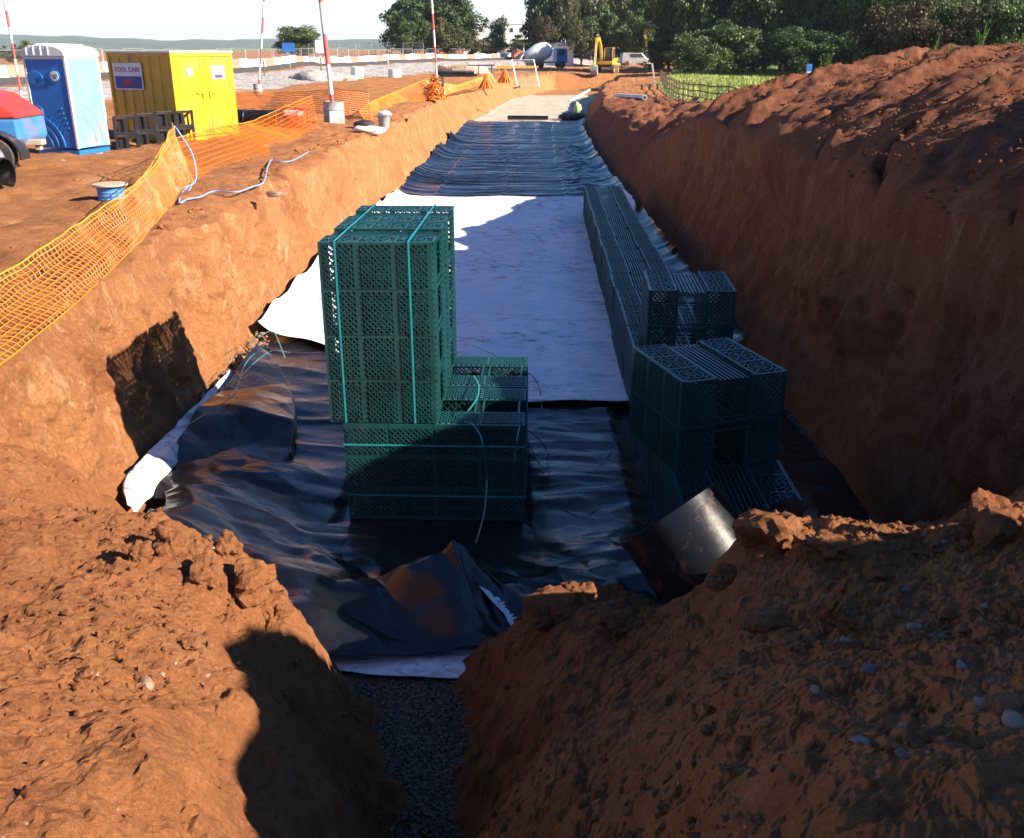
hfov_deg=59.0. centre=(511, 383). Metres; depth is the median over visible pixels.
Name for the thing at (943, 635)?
stone
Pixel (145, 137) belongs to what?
black box
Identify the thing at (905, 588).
stone
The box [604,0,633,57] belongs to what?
tree
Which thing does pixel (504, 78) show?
safety net
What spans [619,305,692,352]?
lattice crate
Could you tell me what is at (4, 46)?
tree
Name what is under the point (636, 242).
lattice crate
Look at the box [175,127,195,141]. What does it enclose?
black box
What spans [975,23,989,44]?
weed
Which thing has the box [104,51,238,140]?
tool store
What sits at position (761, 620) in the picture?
clay clod
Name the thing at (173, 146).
net stake
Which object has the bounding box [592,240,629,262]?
lattice crate
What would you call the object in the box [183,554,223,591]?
clay clod
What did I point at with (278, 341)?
loose strap
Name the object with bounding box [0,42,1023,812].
ground
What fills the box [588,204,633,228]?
lattice crate
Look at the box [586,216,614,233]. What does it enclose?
lattice crate
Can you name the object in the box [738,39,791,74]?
bush
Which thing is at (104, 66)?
road barrier
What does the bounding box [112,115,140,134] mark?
black box
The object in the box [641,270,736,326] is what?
lattice crate
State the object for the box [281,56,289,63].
road barrier
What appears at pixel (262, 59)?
road barrier
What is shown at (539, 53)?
mixer lorry
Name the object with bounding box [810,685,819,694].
stone
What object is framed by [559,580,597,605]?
clay clod
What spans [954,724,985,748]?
clay clod
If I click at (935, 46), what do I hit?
weed
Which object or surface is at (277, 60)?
road barrier
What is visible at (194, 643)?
clay clod
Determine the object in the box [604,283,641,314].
lattice crate
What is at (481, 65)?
trestle
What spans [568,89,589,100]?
white pipe
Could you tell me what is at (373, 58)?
road barrier
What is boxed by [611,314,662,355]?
lattice crate
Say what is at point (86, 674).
clay clod
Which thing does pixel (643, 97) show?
white pipe
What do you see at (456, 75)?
black pipe
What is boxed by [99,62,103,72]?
road barrier
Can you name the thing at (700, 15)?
tree
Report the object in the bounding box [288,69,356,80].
gravel heap
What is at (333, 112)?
barrel
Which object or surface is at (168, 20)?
sky
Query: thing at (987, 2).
tree
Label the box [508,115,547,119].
membrane roll
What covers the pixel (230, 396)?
loose strap
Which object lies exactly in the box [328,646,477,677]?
fleece edge
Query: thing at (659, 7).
tree
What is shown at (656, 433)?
lattice crate
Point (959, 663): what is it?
stone
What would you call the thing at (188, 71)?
door
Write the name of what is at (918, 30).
bush
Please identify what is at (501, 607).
torn fleece strip
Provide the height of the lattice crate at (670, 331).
0.415 m
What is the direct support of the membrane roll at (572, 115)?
on the ground at (880, 320)
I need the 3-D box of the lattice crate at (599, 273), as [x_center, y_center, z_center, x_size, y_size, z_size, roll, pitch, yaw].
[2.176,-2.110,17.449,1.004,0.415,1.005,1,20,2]
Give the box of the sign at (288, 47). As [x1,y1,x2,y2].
[282,43,294,67]
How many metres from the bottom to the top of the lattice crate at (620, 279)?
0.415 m
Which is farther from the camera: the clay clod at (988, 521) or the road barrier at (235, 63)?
the road barrier at (235, 63)
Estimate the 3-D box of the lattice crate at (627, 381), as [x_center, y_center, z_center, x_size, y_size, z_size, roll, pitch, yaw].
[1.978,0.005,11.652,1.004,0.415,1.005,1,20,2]
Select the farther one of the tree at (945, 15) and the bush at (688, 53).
the bush at (688, 53)
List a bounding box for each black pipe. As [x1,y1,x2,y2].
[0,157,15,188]
[237,109,285,125]
[437,71,473,73]
[439,74,476,76]
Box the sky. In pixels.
[0,0,597,41]
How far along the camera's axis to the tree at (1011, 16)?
49.73 m
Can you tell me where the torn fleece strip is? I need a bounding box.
[479,586,516,625]
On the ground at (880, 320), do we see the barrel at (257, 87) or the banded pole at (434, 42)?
the barrel at (257, 87)
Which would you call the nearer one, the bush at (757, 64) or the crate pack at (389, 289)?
the crate pack at (389, 289)
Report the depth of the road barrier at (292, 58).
97.49 m
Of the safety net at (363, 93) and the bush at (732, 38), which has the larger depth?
the bush at (732, 38)
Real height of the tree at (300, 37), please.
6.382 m
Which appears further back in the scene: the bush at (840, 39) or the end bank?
the bush at (840, 39)
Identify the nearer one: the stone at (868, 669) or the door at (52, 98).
the stone at (868, 669)
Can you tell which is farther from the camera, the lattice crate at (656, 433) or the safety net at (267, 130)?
the safety net at (267, 130)
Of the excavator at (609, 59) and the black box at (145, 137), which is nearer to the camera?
the black box at (145, 137)
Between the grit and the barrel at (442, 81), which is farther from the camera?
the barrel at (442, 81)
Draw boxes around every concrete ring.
[350,67,363,77]
[388,69,400,77]
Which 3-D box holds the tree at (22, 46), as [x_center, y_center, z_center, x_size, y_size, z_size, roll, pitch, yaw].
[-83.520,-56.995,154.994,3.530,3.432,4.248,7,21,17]
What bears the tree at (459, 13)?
on the ground at (880, 320)
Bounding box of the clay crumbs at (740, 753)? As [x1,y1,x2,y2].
[0,445,1023,837]
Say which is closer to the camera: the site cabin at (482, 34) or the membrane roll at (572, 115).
the membrane roll at (572, 115)
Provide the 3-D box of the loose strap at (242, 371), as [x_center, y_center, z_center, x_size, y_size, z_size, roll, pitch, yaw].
[-3.223,-0.135,10.925,0.250,0.194,1.968,-1,20,-4]
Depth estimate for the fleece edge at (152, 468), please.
9.16 m
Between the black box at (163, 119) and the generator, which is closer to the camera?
the black box at (163, 119)
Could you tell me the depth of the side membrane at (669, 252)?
19.49 m
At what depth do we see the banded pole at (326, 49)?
28.45 m
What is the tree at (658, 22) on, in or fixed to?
on the ground at (880, 320)
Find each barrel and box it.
[253,84,262,93]
[323,101,344,123]
[431,77,443,95]
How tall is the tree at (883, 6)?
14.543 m
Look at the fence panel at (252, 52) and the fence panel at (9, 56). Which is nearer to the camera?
the fence panel at (9, 56)
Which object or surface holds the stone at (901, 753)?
on the end bank
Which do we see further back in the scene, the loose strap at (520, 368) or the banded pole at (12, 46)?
the banded pole at (12, 46)
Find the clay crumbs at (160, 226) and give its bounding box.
[0,118,400,314]
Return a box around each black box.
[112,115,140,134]
[114,133,142,149]
[132,113,158,131]
[135,130,160,144]
[154,111,178,128]
[159,128,179,141]
[170,109,194,126]
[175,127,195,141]
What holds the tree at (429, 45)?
on the ground at (880, 320)
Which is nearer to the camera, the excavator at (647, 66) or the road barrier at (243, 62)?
the road barrier at (243, 62)
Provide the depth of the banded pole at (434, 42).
47.06 m
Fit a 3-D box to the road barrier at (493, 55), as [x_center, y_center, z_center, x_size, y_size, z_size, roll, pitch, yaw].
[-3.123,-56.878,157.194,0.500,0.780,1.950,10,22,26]
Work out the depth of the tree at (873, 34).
57.84 m
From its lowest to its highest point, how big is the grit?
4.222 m
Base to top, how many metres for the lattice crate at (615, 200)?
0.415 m
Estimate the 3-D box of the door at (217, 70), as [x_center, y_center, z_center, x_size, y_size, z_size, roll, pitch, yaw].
[-7.963,-7.863,24.730,0.079,1.980,1.080,8,22,22]
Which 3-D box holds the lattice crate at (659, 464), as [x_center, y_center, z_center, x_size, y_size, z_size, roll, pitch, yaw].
[1.881,0.669,8.606,1.004,0.415,1.005,1,20,2]
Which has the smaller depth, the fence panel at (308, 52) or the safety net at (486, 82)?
the safety net at (486, 82)
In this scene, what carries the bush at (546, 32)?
on the ground at (880, 320)
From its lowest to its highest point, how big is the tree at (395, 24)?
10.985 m
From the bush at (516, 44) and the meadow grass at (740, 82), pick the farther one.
the bush at (516, 44)
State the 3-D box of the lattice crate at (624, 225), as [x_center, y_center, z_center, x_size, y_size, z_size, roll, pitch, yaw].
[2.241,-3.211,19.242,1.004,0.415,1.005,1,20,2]
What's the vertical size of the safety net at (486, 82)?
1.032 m
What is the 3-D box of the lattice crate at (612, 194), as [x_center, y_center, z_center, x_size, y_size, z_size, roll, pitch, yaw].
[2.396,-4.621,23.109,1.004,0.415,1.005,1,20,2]
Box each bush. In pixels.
[0,47,21,62]
[395,21,426,53]
[426,16,465,53]
[454,31,491,54]
[480,37,509,53]
[496,34,533,52]
[528,15,557,44]
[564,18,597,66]
[646,28,678,68]
[660,33,724,74]
[689,18,762,74]
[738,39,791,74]
[754,26,841,73]
[810,42,855,63]
[830,24,888,64]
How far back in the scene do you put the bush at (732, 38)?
99.66 m
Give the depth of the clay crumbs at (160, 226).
13.62 m
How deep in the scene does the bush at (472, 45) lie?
160.40 m
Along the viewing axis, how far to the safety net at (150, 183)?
14.87 m
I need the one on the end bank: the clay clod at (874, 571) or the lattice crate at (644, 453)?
the clay clod at (874, 571)
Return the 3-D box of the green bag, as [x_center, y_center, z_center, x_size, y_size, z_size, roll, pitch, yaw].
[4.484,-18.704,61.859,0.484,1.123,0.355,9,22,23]
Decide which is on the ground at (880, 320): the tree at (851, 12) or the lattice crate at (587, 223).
the tree at (851, 12)
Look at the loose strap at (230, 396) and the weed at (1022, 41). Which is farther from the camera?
the weed at (1022, 41)
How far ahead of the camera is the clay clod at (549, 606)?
5.74 m
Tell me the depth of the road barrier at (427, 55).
138.01 m
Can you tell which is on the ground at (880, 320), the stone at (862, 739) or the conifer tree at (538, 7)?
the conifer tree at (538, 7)
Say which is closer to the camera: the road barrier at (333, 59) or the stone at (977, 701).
the stone at (977, 701)
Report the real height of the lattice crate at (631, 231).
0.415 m
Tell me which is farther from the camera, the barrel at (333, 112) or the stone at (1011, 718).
the barrel at (333, 112)
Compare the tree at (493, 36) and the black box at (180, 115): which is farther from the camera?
the tree at (493, 36)
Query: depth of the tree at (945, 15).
55.19 m
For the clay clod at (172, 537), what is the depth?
4.74 m
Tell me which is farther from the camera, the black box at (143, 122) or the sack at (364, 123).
the sack at (364, 123)
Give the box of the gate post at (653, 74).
[651,63,655,85]
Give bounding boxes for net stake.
[171,123,179,182]
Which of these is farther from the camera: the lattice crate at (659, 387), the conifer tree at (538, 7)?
the conifer tree at (538, 7)
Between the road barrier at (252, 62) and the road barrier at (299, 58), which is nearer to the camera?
the road barrier at (252, 62)
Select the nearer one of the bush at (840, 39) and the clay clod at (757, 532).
the clay clod at (757, 532)
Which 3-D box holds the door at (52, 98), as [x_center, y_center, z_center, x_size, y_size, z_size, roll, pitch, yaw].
[-10.384,-6.295,20.406,0.995,1.920,0.057,5,21,14]
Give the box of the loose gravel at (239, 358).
[165,331,269,434]
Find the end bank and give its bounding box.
[0,442,1023,837]
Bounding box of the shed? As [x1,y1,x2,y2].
[544,43,573,65]
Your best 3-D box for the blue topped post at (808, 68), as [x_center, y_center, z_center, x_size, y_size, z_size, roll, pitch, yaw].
[9.599,-9.703,29.459,0.160,1.310,0.120,0,20,0]
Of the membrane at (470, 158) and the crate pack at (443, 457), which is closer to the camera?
the crate pack at (443, 457)
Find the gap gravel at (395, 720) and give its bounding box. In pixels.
[356,673,470,837]
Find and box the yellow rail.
[497,66,537,72]
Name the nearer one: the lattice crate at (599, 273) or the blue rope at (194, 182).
the blue rope at (194, 182)
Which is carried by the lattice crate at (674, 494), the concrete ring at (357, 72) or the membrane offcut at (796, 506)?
the membrane offcut at (796, 506)
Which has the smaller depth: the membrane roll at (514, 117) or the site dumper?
the site dumper
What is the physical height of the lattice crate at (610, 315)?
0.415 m
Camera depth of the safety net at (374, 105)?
41.65 m
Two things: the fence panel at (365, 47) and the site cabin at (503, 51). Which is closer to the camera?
the fence panel at (365, 47)
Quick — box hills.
[0,34,618,49]
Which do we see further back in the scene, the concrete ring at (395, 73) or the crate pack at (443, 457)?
the concrete ring at (395, 73)
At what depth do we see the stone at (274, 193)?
14.73 m
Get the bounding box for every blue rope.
[130,151,308,203]
[170,125,196,194]
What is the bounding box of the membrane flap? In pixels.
[151,344,297,498]
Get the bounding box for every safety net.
[0,126,193,364]
[107,128,182,218]
[170,95,317,182]
[235,88,372,119]
[359,80,429,119]
[425,74,495,96]
[425,75,447,100]
[478,73,494,88]
[497,69,512,82]
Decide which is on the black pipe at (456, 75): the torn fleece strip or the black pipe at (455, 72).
the black pipe at (455, 72)
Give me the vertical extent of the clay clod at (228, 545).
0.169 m
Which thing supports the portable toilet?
on the ground at (880, 320)
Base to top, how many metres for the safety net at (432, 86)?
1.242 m
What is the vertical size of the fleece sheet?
0.416 m
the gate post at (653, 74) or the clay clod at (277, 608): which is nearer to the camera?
the clay clod at (277, 608)
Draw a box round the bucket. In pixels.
[376,105,391,127]
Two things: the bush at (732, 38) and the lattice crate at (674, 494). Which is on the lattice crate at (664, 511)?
the lattice crate at (674, 494)
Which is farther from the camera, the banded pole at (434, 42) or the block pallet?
the block pallet
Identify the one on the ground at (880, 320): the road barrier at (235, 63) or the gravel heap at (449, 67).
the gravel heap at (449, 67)
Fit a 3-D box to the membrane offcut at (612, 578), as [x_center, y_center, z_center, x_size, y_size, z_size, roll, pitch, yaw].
[0.798,1.542,7.585,0.479,0.195,1.352,2,20,5]
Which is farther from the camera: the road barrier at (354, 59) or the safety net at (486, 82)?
the road barrier at (354, 59)
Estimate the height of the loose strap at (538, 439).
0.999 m
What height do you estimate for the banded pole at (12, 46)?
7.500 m
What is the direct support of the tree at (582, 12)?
on the ground at (880, 320)
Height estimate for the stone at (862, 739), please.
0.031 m
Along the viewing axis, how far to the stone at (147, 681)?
3.26 m
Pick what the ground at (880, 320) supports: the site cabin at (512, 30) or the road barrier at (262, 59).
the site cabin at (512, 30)
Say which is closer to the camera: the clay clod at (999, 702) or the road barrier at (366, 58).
the clay clod at (999, 702)
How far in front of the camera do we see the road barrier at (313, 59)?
103.22 m
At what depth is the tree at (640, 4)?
170.60 m
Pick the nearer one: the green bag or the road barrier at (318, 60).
the green bag
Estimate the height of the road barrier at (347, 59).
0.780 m
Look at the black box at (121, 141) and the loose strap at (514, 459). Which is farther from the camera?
the black box at (121, 141)
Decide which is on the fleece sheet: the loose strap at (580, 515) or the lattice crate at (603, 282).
the lattice crate at (603, 282)
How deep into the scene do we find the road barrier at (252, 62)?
88.25 m
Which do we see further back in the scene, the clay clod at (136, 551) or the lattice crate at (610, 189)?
the lattice crate at (610, 189)
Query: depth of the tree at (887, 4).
63.15 m
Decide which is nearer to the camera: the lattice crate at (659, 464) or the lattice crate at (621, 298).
the lattice crate at (659, 464)
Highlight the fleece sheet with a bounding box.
[258,188,635,401]
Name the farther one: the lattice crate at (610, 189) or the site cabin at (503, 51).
the site cabin at (503, 51)
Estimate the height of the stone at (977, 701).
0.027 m
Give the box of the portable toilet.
[20,43,110,154]
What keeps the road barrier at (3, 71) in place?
on the road
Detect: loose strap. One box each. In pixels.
[187,394,234,424]
[213,387,236,399]
[233,350,289,386]
[236,347,265,393]
[260,330,285,357]
[461,376,479,416]
[465,345,541,410]
[466,422,487,542]
[514,425,521,515]
[525,427,549,454]
[527,442,544,473]
[564,506,597,515]
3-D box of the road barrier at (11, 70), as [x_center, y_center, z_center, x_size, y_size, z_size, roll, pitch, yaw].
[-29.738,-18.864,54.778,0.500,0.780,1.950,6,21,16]
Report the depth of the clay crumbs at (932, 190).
10.48 m
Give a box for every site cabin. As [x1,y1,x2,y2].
[464,23,487,53]
[500,27,505,52]
[506,24,525,52]
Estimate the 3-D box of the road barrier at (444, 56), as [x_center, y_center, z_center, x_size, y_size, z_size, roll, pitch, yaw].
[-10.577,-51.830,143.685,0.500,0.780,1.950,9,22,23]
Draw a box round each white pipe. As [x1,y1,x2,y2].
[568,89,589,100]
[613,93,646,99]
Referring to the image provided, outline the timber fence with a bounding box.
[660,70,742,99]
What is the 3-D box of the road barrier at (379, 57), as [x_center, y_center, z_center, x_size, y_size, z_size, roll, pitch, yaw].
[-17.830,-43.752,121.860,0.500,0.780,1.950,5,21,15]
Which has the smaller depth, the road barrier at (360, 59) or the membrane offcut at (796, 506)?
the membrane offcut at (796, 506)
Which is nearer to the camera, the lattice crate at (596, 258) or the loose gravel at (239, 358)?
the loose gravel at (239, 358)
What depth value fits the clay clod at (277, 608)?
4.76 m
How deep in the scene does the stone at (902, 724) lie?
2.48 m
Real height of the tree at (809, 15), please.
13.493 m
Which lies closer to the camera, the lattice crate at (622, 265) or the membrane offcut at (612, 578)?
the membrane offcut at (612, 578)
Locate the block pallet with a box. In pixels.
[452,65,466,69]
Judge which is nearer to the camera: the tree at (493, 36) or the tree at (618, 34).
the tree at (618, 34)
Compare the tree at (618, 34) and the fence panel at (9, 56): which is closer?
the fence panel at (9, 56)
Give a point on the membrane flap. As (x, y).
(257, 416)
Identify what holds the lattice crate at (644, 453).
on the membrane at (358, 587)
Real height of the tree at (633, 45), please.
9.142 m
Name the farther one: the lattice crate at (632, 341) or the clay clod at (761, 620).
the lattice crate at (632, 341)
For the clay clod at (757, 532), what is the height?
0.320 m
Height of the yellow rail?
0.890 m
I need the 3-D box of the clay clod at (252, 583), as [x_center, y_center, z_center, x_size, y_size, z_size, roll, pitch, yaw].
[-1.369,1.040,4.743,0.224,0.227,0.317,7,21,19]
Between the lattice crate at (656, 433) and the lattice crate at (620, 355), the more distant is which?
the lattice crate at (620, 355)
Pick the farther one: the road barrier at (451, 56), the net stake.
the road barrier at (451, 56)
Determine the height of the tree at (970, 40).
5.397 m
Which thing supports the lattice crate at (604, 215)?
on the lattice crate at (591, 238)
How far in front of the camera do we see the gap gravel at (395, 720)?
5.93 m
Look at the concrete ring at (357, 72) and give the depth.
79.02 m
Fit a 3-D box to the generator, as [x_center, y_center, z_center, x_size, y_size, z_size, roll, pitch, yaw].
[-6.711,-8.071,27.568,0.840,0.597,0.622,3,20,8]
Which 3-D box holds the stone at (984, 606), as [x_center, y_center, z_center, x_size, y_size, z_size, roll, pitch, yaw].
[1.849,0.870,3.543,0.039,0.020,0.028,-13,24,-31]
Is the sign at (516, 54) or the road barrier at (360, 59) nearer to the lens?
the road barrier at (360, 59)
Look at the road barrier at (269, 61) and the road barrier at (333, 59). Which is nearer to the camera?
the road barrier at (269, 61)
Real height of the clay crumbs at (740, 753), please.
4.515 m
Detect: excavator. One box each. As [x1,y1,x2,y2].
[590,34,618,74]
[643,25,666,68]
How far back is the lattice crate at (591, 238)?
20.28 m
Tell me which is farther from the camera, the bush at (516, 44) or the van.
the bush at (516, 44)
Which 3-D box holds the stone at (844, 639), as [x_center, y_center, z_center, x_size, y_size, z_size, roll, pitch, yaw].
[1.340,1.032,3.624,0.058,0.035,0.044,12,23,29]
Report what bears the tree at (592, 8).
on the ground at (880, 320)
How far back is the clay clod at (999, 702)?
2.40 m
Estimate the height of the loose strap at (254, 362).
0.194 m
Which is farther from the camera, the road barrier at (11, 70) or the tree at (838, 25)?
the tree at (838, 25)
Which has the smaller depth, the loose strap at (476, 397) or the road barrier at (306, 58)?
the loose strap at (476, 397)
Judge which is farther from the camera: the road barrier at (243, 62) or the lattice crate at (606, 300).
the road barrier at (243, 62)
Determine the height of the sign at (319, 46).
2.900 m
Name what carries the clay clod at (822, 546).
on the end bank
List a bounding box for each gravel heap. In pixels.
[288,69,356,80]
[437,63,490,73]
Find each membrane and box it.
[147,337,878,655]
[399,117,624,196]
[636,206,746,342]
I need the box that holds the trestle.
[464,65,494,74]
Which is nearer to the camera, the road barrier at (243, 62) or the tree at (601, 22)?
the road barrier at (243, 62)
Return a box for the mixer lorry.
[518,42,566,67]
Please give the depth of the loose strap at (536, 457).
9.95 m
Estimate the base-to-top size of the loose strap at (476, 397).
0.094 m
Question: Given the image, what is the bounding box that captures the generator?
[275,107,308,127]
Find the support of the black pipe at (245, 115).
on the ground at (880, 320)
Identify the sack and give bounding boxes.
[352,126,386,134]
[353,120,373,125]
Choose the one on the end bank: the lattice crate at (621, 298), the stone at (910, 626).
the stone at (910, 626)
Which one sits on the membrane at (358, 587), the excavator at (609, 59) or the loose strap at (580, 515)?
the loose strap at (580, 515)
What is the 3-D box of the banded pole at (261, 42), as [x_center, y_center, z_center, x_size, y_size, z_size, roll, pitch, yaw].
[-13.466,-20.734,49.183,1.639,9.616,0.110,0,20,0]
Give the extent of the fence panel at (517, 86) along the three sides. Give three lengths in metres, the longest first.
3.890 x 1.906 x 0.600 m
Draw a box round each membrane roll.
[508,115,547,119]
[558,112,585,119]
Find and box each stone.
[138,676,153,690]
[266,191,282,196]
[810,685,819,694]
[840,636,852,641]
[851,735,869,744]
[859,663,876,674]
[894,748,910,758]
[898,722,906,725]
[901,585,909,591]
[906,622,921,630]
[931,631,949,638]
[955,659,967,668]
[973,696,985,708]
[980,603,988,608]
[987,678,996,684]
[1001,710,1023,727]
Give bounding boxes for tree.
[0,45,7,59]
[10,40,32,52]
[271,24,323,55]
[378,0,430,54]
[406,0,438,53]
[416,0,486,54]
[480,15,509,52]
[521,0,561,48]
[525,0,575,42]
[556,0,580,42]
[562,0,597,53]
[573,0,614,60]
[582,5,618,58]
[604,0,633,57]
[605,10,640,65]
[619,0,652,64]
[624,9,655,63]
[643,0,684,68]
[652,0,676,65]
[668,0,740,70]
[719,0,788,72]
[781,0,847,72]
[820,16,848,54]
[833,0,889,60]
[844,4,907,60]
[861,0,895,24]
[869,0,946,53]
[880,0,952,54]
[930,0,1019,28]
[931,0,993,43]
[933,2,1011,48]
[963,0,1023,37]
[982,0,1023,45]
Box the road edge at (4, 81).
[0,54,592,85]
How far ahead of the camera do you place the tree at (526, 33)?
164.01 m
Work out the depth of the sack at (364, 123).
28.06 m
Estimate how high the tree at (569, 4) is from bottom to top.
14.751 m
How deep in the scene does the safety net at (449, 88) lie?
60.05 m
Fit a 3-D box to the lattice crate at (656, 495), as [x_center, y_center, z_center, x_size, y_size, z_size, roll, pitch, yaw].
[1.885,1.064,8.748,1.004,0.415,1.005,1,20,2]
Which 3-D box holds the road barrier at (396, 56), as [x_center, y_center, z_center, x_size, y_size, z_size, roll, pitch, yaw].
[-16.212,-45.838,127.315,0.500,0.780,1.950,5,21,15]
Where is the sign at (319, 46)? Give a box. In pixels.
[315,40,323,53]
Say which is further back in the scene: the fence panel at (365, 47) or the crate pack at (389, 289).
the fence panel at (365, 47)
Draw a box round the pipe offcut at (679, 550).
[621,480,739,604]
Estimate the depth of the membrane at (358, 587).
8.39 m
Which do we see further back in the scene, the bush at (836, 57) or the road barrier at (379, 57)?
the road barrier at (379, 57)
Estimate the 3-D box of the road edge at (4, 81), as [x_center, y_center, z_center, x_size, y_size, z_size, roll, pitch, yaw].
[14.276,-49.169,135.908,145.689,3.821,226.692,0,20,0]
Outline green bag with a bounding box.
[574,102,581,111]
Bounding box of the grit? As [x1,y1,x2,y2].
[0,477,1018,776]
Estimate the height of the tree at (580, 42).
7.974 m
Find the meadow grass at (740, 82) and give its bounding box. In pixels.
[657,67,803,100]
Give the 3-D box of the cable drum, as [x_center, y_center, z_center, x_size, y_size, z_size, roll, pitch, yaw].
[-6.250,-2.964,14.127,0.530,0.312,0.530,-6,21,-16]
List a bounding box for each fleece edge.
[123,369,233,511]
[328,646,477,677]
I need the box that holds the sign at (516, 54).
[512,50,522,63]
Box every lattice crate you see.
[583,186,622,205]
[585,191,626,211]
[586,197,629,220]
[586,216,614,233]
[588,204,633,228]
[588,222,618,240]
[590,229,622,250]
[591,211,639,236]
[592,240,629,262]
[593,218,642,246]
[595,247,630,274]
[596,227,649,256]
[597,259,635,287]
[598,237,654,268]
[601,271,642,298]
[602,247,662,281]
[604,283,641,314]
[605,259,669,295]
[608,272,676,312]
[609,301,613,330]
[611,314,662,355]
[614,288,687,332]
[617,334,677,379]
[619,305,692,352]
[623,357,678,409]
[625,326,709,376]
[629,384,782,473]
[631,338,787,428]
[638,432,743,486]
[640,303,733,357]
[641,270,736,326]
[649,453,739,518]
[651,430,770,497]
[661,499,746,515]
[663,457,802,513]
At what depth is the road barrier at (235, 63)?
84.72 m
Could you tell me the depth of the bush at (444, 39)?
154.22 m
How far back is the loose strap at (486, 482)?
8.08 m
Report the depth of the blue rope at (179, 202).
14.94 m
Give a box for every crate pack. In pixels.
[317,204,456,422]
[343,356,528,520]
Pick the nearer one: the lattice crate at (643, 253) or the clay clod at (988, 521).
the clay clod at (988, 521)
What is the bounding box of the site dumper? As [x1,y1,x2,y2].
[0,89,46,168]
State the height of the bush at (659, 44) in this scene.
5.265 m
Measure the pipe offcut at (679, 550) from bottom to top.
1.247 m
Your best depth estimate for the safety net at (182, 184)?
9.96 m
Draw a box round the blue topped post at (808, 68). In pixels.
[806,64,811,72]
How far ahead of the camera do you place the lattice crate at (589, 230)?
21.54 m
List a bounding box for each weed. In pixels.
[820,54,833,65]
[926,34,940,51]
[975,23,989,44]
[1019,33,1023,46]
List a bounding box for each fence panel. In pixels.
[0,50,22,64]
[245,49,258,58]
[301,48,313,55]
[355,43,375,54]
[512,59,538,88]
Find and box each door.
[25,59,76,147]
[172,57,209,136]
[202,57,236,134]
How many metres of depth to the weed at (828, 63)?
23.54 m
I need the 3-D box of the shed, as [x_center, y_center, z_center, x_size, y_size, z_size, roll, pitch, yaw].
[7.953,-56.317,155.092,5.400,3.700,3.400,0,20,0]
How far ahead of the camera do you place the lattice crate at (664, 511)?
8.10 m
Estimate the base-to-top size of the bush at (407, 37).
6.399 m
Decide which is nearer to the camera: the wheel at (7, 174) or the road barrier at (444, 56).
the wheel at (7, 174)
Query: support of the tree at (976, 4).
on the ground at (880, 320)
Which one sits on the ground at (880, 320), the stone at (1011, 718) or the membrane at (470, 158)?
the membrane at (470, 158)
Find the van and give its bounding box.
[619,53,648,65]
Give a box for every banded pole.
[3,0,22,96]
[258,0,264,83]
[318,0,333,101]
[431,0,437,76]
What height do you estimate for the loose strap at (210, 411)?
0.199 m
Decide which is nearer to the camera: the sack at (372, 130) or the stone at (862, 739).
the stone at (862, 739)
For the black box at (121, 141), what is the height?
0.410 m
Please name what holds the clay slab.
on the end bank
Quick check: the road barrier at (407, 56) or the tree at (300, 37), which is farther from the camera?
the tree at (300, 37)
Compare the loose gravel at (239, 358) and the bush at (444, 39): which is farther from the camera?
the bush at (444, 39)
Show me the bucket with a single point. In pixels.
(383, 116)
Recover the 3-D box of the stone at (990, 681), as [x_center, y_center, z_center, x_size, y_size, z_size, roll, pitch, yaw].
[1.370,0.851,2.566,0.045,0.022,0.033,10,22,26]
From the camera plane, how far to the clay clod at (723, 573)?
4.71 m
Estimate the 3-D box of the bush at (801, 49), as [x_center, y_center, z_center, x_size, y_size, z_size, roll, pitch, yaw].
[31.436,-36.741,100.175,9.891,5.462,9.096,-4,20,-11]
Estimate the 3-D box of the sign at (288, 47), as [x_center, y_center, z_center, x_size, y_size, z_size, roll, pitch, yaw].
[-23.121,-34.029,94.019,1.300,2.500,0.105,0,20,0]
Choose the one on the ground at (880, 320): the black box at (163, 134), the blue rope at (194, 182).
the black box at (163, 134)
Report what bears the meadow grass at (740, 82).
on the ground at (880, 320)
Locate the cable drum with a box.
[91,181,127,200]
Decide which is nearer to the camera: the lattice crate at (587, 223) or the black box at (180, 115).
the lattice crate at (587, 223)
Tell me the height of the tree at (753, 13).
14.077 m
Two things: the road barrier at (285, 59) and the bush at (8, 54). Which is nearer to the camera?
the road barrier at (285, 59)
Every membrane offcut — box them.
[601,536,629,589]
[748,482,818,519]
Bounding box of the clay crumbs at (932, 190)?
[630,44,1023,213]
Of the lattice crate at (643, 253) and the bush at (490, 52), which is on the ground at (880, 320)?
the bush at (490, 52)
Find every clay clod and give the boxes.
[74,664,96,685]
[121,539,153,563]
[151,519,188,558]
[177,636,202,649]
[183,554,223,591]
[214,529,242,562]
[230,557,276,607]
[260,589,294,630]
[522,584,578,630]
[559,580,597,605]
[705,561,736,590]
[731,508,808,560]
[739,606,786,632]
[793,529,854,563]
[861,559,891,583]
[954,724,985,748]
[957,487,1022,551]
[983,691,1023,715]
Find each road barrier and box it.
[0,65,9,77]
[6,65,24,76]
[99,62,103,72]
[101,62,107,71]
[232,59,240,67]
[239,59,249,66]
[248,59,257,66]
[256,58,266,65]
[265,58,274,65]
[273,57,282,64]
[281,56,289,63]
[288,55,297,62]
[296,56,303,61]
[303,56,309,61]
[310,57,317,62]
[316,57,323,62]
[329,56,337,62]
[343,56,351,62]
[351,57,357,62]
[357,57,364,61]
[363,56,370,61]
[370,55,377,60]
[376,55,383,60]
[393,54,400,59]
[404,54,410,59]
[425,53,431,58]
[442,54,448,58]
[448,54,454,58]
[491,53,497,57]
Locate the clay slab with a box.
[815,576,849,620]

